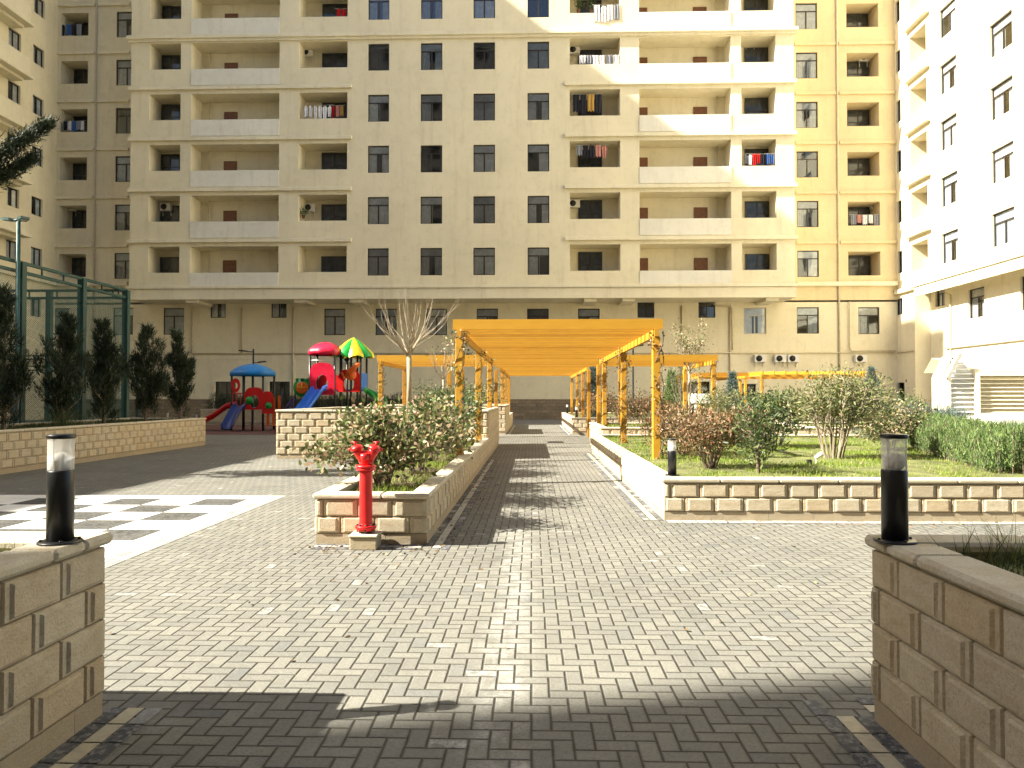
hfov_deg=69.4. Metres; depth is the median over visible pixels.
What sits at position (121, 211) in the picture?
window
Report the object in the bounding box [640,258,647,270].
balcony door
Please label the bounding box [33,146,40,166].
window
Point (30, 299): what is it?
window
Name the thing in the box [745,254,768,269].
window
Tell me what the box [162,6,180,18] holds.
window
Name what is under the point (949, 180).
window
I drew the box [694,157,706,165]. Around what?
balcony door
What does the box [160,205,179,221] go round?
window
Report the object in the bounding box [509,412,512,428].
stone planter
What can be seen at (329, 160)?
window
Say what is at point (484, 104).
window
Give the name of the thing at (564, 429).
paving border
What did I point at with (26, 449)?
stone planter
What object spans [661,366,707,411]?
tree
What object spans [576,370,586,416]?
climbing vine
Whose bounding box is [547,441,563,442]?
drain cover
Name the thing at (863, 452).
grass
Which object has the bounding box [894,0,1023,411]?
apartment building
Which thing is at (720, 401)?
shrub
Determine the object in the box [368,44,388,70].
window
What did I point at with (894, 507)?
bollard light
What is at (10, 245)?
window
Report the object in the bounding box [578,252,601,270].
window
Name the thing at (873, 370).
conifer
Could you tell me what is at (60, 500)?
bollard light
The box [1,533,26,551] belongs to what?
grass tuft
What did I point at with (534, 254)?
window
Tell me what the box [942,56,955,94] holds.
window
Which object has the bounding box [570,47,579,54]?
air conditioner
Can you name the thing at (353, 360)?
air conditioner
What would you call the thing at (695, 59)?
balcony door
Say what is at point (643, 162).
balcony door
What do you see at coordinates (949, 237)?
window
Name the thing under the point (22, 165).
cedar tree
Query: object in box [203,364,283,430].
play tower
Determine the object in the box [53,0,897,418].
apartment building
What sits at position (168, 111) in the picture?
window
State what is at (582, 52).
window
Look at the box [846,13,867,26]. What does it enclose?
window
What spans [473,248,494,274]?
window
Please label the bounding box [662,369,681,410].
conifer
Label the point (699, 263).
balcony door
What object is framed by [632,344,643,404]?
street lamp
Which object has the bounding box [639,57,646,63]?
balcony door
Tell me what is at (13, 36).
window
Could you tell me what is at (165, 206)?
air conditioner
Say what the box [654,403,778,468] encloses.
shrub
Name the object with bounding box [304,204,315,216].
air conditioner
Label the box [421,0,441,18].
window
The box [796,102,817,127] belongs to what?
window
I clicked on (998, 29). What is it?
window
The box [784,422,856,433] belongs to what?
stone planter
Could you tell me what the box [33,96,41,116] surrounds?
window
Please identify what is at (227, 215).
balcony door
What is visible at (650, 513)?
paving border
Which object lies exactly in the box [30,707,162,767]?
paving border
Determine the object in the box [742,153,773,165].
laundry
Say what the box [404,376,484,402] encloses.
shrub
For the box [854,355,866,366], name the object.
air conditioner
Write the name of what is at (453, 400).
shrub
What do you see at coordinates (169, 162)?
window
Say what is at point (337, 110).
laundry
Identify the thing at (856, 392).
shrub
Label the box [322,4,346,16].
window
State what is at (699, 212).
balcony door
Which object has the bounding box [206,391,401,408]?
hedge
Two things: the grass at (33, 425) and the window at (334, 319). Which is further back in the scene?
the window at (334, 319)
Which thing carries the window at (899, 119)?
in the apartment building at (959, 98)
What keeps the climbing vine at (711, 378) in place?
on the stone planter at (596, 428)
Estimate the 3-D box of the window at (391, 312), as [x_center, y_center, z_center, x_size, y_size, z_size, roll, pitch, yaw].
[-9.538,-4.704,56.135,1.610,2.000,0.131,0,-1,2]
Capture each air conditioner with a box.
[160,203,171,211]
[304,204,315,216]
[305,50,313,57]
[343,358,354,366]
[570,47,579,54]
[570,199,579,207]
[754,355,765,366]
[774,355,785,366]
[787,355,798,366]
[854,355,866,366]
[858,59,869,66]
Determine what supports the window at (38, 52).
in the apartment building at (28, 58)
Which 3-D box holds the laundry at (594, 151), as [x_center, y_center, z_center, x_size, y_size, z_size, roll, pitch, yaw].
[5.782,-16.820,53.475,2.487,0.987,0.112,0,-1,2]
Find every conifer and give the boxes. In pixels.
[0,281,34,429]
[31,310,99,423]
[80,316,127,423]
[119,322,173,420]
[162,325,197,418]
[580,366,601,416]
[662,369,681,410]
[722,370,742,414]
[859,365,887,409]
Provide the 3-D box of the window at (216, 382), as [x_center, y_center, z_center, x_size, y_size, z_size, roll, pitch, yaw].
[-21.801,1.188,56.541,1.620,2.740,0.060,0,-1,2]
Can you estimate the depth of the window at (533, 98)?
53.51 m
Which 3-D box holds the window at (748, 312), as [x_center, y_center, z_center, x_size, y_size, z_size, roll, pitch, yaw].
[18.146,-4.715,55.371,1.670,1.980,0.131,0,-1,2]
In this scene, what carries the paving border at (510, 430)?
on the ground at (546, 615)
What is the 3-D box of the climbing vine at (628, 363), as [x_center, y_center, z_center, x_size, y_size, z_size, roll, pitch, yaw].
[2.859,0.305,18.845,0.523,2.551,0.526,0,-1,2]
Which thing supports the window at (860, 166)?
in the apartment building at (443, 164)
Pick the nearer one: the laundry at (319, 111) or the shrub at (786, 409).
the shrub at (786, 409)
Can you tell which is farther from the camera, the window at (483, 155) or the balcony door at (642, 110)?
the balcony door at (642, 110)
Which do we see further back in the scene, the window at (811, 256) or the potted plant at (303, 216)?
the window at (811, 256)
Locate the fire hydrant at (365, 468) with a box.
[349,441,382,533]
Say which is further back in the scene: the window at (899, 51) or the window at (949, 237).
the window at (899, 51)
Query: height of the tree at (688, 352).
4.720 m
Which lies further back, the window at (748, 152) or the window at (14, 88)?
the window at (748, 152)
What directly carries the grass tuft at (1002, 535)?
on the stone planter at (947, 678)
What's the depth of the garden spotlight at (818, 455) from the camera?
12.94 m
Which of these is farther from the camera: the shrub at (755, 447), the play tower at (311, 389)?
the play tower at (311, 389)
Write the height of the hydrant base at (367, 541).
0.165 m
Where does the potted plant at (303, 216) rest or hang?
on the apartment building at (443, 164)
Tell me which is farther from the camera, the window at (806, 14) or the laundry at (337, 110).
the window at (806, 14)
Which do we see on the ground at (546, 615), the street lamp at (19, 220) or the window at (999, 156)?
the street lamp at (19, 220)
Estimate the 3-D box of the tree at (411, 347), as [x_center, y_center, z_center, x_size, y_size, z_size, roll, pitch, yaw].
[-2.904,-0.913,20.528,2.968,3.636,2.168,1,-1,-37]
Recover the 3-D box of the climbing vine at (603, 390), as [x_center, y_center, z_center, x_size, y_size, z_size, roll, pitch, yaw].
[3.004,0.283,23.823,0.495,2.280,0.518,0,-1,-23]
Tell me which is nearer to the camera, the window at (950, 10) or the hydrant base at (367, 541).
the hydrant base at (367, 541)
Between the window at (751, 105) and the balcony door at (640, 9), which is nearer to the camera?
the window at (751, 105)
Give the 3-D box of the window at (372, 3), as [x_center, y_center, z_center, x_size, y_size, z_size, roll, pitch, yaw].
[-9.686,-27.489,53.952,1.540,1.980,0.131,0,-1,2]
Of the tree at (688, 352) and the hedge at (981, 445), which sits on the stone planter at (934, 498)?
the hedge at (981, 445)
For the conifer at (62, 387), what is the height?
3.301 m
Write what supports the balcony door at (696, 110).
in the apartment building at (443, 164)
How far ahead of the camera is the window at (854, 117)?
56.70 m
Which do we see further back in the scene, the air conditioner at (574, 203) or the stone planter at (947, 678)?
the air conditioner at (574, 203)
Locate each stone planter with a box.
[0,418,206,474]
[0,531,112,767]
[200,409,277,424]
[275,407,499,458]
[313,438,488,544]
[386,404,509,433]
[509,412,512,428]
[562,412,707,434]
[589,422,826,444]
[591,434,1023,521]
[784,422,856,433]
[865,534,1023,767]
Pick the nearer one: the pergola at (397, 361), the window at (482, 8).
the pergola at (397, 361)
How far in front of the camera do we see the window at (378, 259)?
53.63 m
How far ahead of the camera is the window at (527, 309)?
55.77 m
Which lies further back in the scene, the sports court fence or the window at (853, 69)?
the window at (853, 69)
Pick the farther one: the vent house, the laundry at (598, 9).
the laundry at (598, 9)
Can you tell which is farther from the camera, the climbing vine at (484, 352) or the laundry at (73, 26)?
the laundry at (73, 26)
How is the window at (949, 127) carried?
in the apartment building at (959, 98)
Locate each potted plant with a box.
[300,207,308,218]
[574,0,588,12]
[587,0,595,12]
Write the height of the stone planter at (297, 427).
1.319 m
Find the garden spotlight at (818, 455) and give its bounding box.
[806,451,823,464]
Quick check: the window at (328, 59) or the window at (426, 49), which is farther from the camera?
the window at (328, 59)
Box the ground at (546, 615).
[0,419,1023,767]
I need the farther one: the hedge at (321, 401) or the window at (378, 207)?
the window at (378, 207)
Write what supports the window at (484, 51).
in the apartment building at (443, 164)
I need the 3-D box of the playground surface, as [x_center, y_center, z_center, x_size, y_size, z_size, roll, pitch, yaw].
[-13.643,2.343,38.455,14.600,0.001,11.800,0,-1,2]
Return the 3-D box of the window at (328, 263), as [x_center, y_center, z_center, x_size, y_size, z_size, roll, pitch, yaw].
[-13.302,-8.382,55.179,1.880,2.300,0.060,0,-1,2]
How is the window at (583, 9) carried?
in the apartment building at (443, 164)
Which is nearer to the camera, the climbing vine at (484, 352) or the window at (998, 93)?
the climbing vine at (484, 352)
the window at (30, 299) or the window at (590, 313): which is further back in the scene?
the window at (590, 313)
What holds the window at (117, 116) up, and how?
in the apartment building at (443, 164)
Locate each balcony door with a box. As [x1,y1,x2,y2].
[223,211,236,220]
[223,260,235,272]
[224,63,237,68]
[224,112,236,119]
[224,161,236,169]
[225,13,237,17]
[639,8,646,11]
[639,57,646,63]
[639,107,647,114]
[639,157,647,166]
[640,208,647,218]
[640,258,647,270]
[693,7,706,10]
[693,57,706,62]
[693,107,706,114]
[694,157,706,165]
[694,207,707,217]
[694,258,707,269]
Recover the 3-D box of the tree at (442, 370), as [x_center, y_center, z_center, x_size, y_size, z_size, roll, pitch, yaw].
[-2.202,-0.354,24.047,1.300,2.646,1.051,1,-1,-31]
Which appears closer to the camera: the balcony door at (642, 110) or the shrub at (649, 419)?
the shrub at (649, 419)
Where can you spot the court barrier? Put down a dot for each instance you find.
(136, 413)
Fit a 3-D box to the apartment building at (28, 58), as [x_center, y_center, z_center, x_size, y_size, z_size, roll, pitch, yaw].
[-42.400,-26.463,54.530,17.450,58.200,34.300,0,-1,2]
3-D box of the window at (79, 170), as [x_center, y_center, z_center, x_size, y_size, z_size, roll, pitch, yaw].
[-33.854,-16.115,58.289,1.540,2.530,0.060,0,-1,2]
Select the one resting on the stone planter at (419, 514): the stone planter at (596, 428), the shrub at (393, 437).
the shrub at (393, 437)
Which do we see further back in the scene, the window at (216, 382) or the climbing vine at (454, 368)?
the window at (216, 382)
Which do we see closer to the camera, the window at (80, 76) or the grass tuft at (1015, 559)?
the grass tuft at (1015, 559)
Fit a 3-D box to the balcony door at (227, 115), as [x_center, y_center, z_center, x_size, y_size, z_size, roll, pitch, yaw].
[-21.165,-19.378,55.621,1.000,2.190,0.070,0,-1,2]
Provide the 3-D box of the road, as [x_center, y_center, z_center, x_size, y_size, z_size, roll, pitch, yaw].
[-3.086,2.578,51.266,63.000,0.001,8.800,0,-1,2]
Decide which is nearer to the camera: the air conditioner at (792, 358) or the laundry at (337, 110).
the laundry at (337, 110)
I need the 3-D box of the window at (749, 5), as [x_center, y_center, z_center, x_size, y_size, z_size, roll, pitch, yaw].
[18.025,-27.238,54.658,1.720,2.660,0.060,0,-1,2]
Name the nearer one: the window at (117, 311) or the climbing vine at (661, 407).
the climbing vine at (661, 407)
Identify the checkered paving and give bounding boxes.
[0,495,283,567]
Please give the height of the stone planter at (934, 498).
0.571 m
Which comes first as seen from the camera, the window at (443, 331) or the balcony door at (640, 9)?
the balcony door at (640, 9)
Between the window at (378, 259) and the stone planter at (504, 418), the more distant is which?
the window at (378, 259)
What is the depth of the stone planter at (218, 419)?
44.52 m
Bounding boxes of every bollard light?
[36,434,82,545]
[665,438,678,475]
[873,433,917,544]
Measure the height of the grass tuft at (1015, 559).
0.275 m
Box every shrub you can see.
[31,403,91,427]
[285,395,462,487]
[375,388,478,472]
[397,394,482,461]
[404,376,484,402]
[407,386,480,451]
[442,388,491,435]
[465,385,504,404]
[574,387,617,416]
[607,381,683,426]
[629,396,741,454]
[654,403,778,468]
[689,384,765,416]
[723,393,790,473]
[731,383,820,446]
[767,361,915,458]
[844,391,936,451]
[893,391,931,410]
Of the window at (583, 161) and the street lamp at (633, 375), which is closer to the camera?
the street lamp at (633, 375)
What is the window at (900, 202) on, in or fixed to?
in the apartment building at (959, 98)
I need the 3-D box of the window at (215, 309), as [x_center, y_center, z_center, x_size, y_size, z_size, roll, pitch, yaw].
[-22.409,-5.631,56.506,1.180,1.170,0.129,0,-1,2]
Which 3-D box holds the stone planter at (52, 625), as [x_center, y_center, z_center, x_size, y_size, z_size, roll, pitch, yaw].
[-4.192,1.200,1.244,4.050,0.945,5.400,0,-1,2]
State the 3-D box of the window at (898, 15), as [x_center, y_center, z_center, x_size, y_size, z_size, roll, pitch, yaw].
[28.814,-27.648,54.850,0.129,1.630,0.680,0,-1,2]
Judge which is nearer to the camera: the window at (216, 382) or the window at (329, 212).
the window at (329, 212)
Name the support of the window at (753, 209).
in the apartment building at (443, 164)
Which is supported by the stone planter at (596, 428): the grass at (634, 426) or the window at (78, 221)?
the grass at (634, 426)
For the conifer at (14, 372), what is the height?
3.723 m
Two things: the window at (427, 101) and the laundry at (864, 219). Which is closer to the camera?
the window at (427, 101)
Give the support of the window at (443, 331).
in the apartment building at (443, 164)
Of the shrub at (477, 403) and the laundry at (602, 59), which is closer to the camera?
the shrub at (477, 403)
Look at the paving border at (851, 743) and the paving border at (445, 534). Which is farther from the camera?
the paving border at (445, 534)
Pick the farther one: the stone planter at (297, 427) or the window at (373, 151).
the window at (373, 151)
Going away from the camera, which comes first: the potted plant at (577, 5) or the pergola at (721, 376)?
the pergola at (721, 376)
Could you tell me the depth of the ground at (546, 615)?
5.24 m
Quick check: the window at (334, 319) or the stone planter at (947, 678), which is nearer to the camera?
the stone planter at (947, 678)
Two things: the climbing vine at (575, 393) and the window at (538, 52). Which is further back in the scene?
the window at (538, 52)
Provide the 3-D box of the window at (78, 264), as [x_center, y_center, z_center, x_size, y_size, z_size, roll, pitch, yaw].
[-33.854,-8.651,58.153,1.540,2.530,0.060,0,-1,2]
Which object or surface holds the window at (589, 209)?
in the apartment building at (443, 164)
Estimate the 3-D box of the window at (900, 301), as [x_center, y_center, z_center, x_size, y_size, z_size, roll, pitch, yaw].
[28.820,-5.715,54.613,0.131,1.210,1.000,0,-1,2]
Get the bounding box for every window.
[6,240,15,258]
[7,187,16,207]
[8,81,18,103]
[9,28,18,50]
[30,299,39,315]
[31,197,40,216]
[31,247,39,265]
[33,45,42,66]
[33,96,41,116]
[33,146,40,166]
[34,0,42,17]
[55,308,69,333]
[72,211,85,227]
[72,258,85,276]
[73,116,86,131]
[73,163,86,179]
[74,23,87,35]
[74,70,87,83]
[113,308,132,334]
[115,205,129,229]
[115,253,129,278]
[116,108,130,133]
[116,156,129,181]
[117,12,131,36]
[117,60,130,84]
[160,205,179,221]
[160,257,178,272]
[161,104,179,119]
[161,154,179,170]
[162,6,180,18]
[162,55,180,69]
[164,308,183,334]
[211,304,225,317]
[216,382,227,398]
[270,382,289,393]
[272,304,286,317]
[321,204,346,220]
[321,256,345,271]
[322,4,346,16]
[322,53,346,67]
[322,102,346,117]
[322,153,346,169]
[324,309,344,334]
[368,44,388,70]
[368,95,388,121]
[368,146,388,172]
[368,197,388,223]
[368,248,388,275]
[369,0,388,19]
[376,309,396,334]
[420,248,441,274]
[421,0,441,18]
[421,43,441,69]
[421,94,441,120]
[421,145,441,171]
[421,197,441,223]
[426,309,446,334]
[473,145,494,171]
[473,196,494,222]
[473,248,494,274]
[474,0,494,17]
[474,43,494,68]
[474,94,494,120]
[477,309,497,318]
[527,309,548,318]
[528,0,548,17]
[528,42,548,68]
[528,93,548,119]
[528,144,548,171]
[528,196,548,222]
[528,248,548,274]
[578,0,601,12]
[578,50,601,63]
[578,100,601,115]
[578,150,601,166]
[578,200,601,218]
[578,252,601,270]
[578,309,598,318]
[638,303,653,317]
[698,302,714,317]
[744,0,767,10]
[744,47,767,61]
[744,98,767,113]
[744,308,765,333]
[745,149,768,165]
[745,201,768,217]
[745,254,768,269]
[796,3,816,28]
[796,53,816,78]
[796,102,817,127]
[797,151,817,177]
[797,201,817,226]
[797,251,818,276]
[797,307,818,333]
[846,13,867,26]
[847,62,868,76]
[847,110,868,125]
[847,158,869,175]
[848,207,869,225]
[848,256,870,275]
[858,307,878,333]
[897,0,899,21]
[898,51,899,71]
[898,100,900,121]
[898,298,902,314]
[899,201,901,222]
[937,289,944,306]
[941,0,955,38]
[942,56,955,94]
[942,113,956,150]
[943,171,957,206]
[944,229,957,262]
[970,287,983,318]
[992,11,1011,57]
[992,76,1012,119]
[993,141,1013,183]
[994,207,1014,246]
[1022,276,1023,309]
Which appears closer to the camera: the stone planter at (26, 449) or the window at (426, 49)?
the stone planter at (26, 449)
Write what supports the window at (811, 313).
in the apartment building at (443, 164)
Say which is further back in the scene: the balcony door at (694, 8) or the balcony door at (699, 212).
the balcony door at (694, 8)
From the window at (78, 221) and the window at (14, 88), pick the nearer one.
the window at (14, 88)
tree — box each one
[0,113,59,189]
[359,285,464,409]
[426,338,454,393]
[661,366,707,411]
[669,318,713,412]
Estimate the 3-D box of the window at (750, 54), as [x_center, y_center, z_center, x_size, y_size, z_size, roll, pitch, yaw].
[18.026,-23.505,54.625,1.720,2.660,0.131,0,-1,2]
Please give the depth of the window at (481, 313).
55.93 m
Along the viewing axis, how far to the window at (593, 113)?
54.88 m
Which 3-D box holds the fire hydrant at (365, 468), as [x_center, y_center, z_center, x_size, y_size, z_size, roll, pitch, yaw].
[-1.606,1.131,8.111,0.284,1.003,0.283,1,-1,-43]
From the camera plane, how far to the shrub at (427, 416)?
11.25 m
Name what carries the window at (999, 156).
in the apartment building at (959, 98)
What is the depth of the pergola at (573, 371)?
36.70 m
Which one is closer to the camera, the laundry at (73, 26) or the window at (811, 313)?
the window at (811, 313)
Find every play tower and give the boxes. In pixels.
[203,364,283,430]
[275,337,385,423]
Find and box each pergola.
[377,355,717,437]
[453,319,662,459]
[497,366,589,416]
[675,373,747,407]
[739,371,876,395]
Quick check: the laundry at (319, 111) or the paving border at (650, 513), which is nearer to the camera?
the paving border at (650, 513)
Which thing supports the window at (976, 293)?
in the apartment building at (959, 98)
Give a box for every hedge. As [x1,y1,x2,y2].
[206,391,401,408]
[849,400,973,440]
[900,410,1023,473]
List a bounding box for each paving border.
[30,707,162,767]
[311,460,497,549]
[499,425,514,434]
[558,425,586,434]
[583,453,662,519]
[666,520,1023,523]
[803,697,924,767]
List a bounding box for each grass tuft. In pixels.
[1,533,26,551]
[918,516,1023,572]
[957,510,1023,562]
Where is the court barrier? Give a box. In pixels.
[7,355,138,422]
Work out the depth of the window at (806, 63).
55.63 m
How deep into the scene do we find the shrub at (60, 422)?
19.14 m
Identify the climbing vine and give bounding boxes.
[375,362,386,409]
[445,329,472,459]
[471,349,486,439]
[483,357,496,407]
[498,370,507,404]
[572,374,580,415]
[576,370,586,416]
[596,358,611,426]
[614,347,633,443]
[645,329,671,458]
[705,360,718,415]
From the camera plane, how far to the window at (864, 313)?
55.16 m
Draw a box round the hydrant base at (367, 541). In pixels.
[348,530,382,549]
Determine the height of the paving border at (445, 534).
0.001 m
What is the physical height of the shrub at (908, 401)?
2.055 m
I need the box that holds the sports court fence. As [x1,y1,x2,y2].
[0,255,130,422]
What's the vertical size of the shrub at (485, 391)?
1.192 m
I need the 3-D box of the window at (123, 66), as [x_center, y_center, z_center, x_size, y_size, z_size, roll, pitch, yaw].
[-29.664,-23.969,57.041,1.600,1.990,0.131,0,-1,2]
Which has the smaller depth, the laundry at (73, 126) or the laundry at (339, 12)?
the laundry at (339, 12)
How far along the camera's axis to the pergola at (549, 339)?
15.53 m
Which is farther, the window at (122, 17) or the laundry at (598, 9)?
the window at (122, 17)
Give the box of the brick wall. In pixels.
[767,399,900,421]
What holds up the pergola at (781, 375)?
on the ground at (546, 615)
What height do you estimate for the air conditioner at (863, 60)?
0.910 m
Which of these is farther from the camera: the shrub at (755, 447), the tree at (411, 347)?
the tree at (411, 347)
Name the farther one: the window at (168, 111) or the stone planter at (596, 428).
the window at (168, 111)
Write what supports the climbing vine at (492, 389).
on the stone planter at (297, 427)
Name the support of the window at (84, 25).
in the apartment building at (443, 164)
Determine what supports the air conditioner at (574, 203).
attached to the apartment building at (443, 164)
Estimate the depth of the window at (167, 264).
55.54 m
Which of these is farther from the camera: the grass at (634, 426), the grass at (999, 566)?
the grass at (634, 426)
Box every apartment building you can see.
[0,0,57,420]
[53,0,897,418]
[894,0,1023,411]
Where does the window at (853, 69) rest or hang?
in the apartment building at (443, 164)
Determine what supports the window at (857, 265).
in the apartment building at (443, 164)
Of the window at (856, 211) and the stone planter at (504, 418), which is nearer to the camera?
the stone planter at (504, 418)
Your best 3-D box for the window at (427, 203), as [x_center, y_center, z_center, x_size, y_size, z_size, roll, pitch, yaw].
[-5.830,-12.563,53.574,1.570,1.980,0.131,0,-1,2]
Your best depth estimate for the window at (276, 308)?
56.40 m
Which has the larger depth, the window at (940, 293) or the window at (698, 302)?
the window at (698, 302)
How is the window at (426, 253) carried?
in the apartment building at (443, 164)
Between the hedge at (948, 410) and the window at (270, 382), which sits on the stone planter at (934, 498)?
the hedge at (948, 410)
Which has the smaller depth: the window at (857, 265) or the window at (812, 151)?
the window at (812, 151)
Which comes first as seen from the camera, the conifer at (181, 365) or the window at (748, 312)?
the conifer at (181, 365)
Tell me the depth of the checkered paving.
10.29 m
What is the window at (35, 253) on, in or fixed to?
in the apartment building at (28, 58)
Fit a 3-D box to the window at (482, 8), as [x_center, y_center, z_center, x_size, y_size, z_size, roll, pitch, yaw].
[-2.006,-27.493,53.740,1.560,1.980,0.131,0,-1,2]
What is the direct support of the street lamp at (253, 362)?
on the playground surface
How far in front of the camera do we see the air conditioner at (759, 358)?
54.79 m
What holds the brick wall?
on the ground at (546, 615)
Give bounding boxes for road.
[7,419,561,423]
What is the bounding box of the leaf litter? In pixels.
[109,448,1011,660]
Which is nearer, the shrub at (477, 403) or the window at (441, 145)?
the shrub at (477, 403)
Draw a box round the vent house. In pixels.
[924,353,1023,425]
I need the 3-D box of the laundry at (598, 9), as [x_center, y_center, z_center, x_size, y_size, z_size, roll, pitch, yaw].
[6.835,-26.700,53.286,2.132,1.325,0.112,0,-1,2]
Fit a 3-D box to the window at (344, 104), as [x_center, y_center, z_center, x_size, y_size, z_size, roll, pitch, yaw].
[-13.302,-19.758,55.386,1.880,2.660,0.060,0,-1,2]
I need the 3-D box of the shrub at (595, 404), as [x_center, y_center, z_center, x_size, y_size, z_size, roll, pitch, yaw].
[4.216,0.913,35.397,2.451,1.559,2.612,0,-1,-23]
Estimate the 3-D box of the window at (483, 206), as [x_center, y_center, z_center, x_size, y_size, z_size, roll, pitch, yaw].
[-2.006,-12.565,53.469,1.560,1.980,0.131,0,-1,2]
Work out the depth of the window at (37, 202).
55.05 m
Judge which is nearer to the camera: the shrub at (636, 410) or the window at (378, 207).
the shrub at (636, 410)
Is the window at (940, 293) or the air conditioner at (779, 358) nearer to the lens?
the window at (940, 293)
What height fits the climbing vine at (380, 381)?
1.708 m
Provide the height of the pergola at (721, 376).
3.120 m
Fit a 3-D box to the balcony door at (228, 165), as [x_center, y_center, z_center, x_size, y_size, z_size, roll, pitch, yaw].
[-21.165,-15.646,55.554,1.000,2.190,0.070,0,-1,2]
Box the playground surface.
[205,425,276,434]
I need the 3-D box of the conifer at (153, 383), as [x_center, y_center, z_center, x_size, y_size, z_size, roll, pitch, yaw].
[-11.620,-0.380,23.517,1.256,3.387,1.610,-1,-1,30]
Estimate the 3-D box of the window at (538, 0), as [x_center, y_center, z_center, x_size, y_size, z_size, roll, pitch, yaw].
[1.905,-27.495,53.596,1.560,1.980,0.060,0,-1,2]
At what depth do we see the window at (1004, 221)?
42.84 m
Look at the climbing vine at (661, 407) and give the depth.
13.82 m
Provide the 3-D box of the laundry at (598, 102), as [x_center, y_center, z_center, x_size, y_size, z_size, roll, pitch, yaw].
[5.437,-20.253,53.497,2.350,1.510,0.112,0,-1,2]
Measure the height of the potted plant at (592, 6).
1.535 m
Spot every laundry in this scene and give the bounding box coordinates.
[61,121,83,131]
[62,24,81,35]
[304,105,331,118]
[332,105,342,117]
[337,8,347,16]
[573,94,601,113]
[576,145,606,157]
[579,55,618,63]
[594,4,620,22]
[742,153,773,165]
[849,214,878,224]
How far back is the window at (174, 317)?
56.60 m
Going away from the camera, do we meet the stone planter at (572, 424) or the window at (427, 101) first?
the stone planter at (572, 424)
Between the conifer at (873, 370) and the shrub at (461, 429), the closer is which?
the shrub at (461, 429)
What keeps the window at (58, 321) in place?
in the apartment building at (443, 164)
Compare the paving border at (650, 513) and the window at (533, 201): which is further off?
the window at (533, 201)
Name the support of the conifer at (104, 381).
on the stone planter at (26, 449)
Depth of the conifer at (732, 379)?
31.65 m
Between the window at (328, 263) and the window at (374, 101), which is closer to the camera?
the window at (374, 101)
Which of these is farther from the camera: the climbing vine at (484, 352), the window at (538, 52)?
the window at (538, 52)
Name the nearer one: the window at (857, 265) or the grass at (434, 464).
the grass at (434, 464)
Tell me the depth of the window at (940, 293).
51.56 m
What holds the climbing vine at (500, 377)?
on the stone planter at (504, 418)
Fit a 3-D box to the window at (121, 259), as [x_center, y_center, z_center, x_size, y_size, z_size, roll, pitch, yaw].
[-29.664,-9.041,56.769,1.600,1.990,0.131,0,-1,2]
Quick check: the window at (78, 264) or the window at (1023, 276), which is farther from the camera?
the window at (78, 264)
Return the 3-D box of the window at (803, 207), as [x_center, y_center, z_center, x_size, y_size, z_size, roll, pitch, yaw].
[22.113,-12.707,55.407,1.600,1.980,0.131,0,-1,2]
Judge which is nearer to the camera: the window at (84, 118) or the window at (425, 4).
the window at (425, 4)
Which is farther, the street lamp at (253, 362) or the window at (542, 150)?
the window at (542, 150)
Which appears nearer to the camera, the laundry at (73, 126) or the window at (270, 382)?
the window at (270, 382)
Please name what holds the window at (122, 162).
in the apartment building at (443, 164)
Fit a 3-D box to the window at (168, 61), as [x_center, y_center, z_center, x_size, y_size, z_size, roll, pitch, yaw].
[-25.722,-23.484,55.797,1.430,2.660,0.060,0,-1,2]
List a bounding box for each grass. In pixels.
[0,416,186,429]
[355,441,474,491]
[605,436,1022,477]
[608,424,796,426]
[974,552,1023,576]
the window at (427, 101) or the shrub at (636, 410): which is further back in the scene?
the window at (427, 101)
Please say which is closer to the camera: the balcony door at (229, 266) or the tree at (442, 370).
the tree at (442, 370)
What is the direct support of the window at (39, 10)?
in the apartment building at (28, 58)
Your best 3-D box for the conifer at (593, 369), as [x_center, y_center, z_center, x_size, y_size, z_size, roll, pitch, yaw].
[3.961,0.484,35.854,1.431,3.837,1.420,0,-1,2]
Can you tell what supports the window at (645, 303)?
in the apartment building at (443, 164)
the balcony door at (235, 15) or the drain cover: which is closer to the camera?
the drain cover
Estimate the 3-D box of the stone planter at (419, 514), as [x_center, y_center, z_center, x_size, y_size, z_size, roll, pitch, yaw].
[-1.424,1.619,13.977,1.320,0.571,11.420,0,-1,2]
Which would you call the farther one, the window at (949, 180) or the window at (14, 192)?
the window at (14, 192)
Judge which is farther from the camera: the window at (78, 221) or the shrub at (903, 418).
the window at (78, 221)
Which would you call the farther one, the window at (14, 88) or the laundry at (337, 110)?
the laundry at (337, 110)
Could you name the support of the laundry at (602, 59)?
hanging from the apartment building at (443, 164)
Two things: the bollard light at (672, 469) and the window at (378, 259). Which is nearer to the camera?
the bollard light at (672, 469)
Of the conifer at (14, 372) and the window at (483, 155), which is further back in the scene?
the window at (483, 155)
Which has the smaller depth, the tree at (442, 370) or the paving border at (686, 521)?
the paving border at (686, 521)
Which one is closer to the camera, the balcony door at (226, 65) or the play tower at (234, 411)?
the play tower at (234, 411)
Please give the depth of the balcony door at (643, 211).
54.61 m
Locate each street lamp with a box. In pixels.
[1,216,29,422]
[238,349,265,426]
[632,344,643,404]
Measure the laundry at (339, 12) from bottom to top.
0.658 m
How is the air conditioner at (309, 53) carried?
attached to the apartment building at (443, 164)

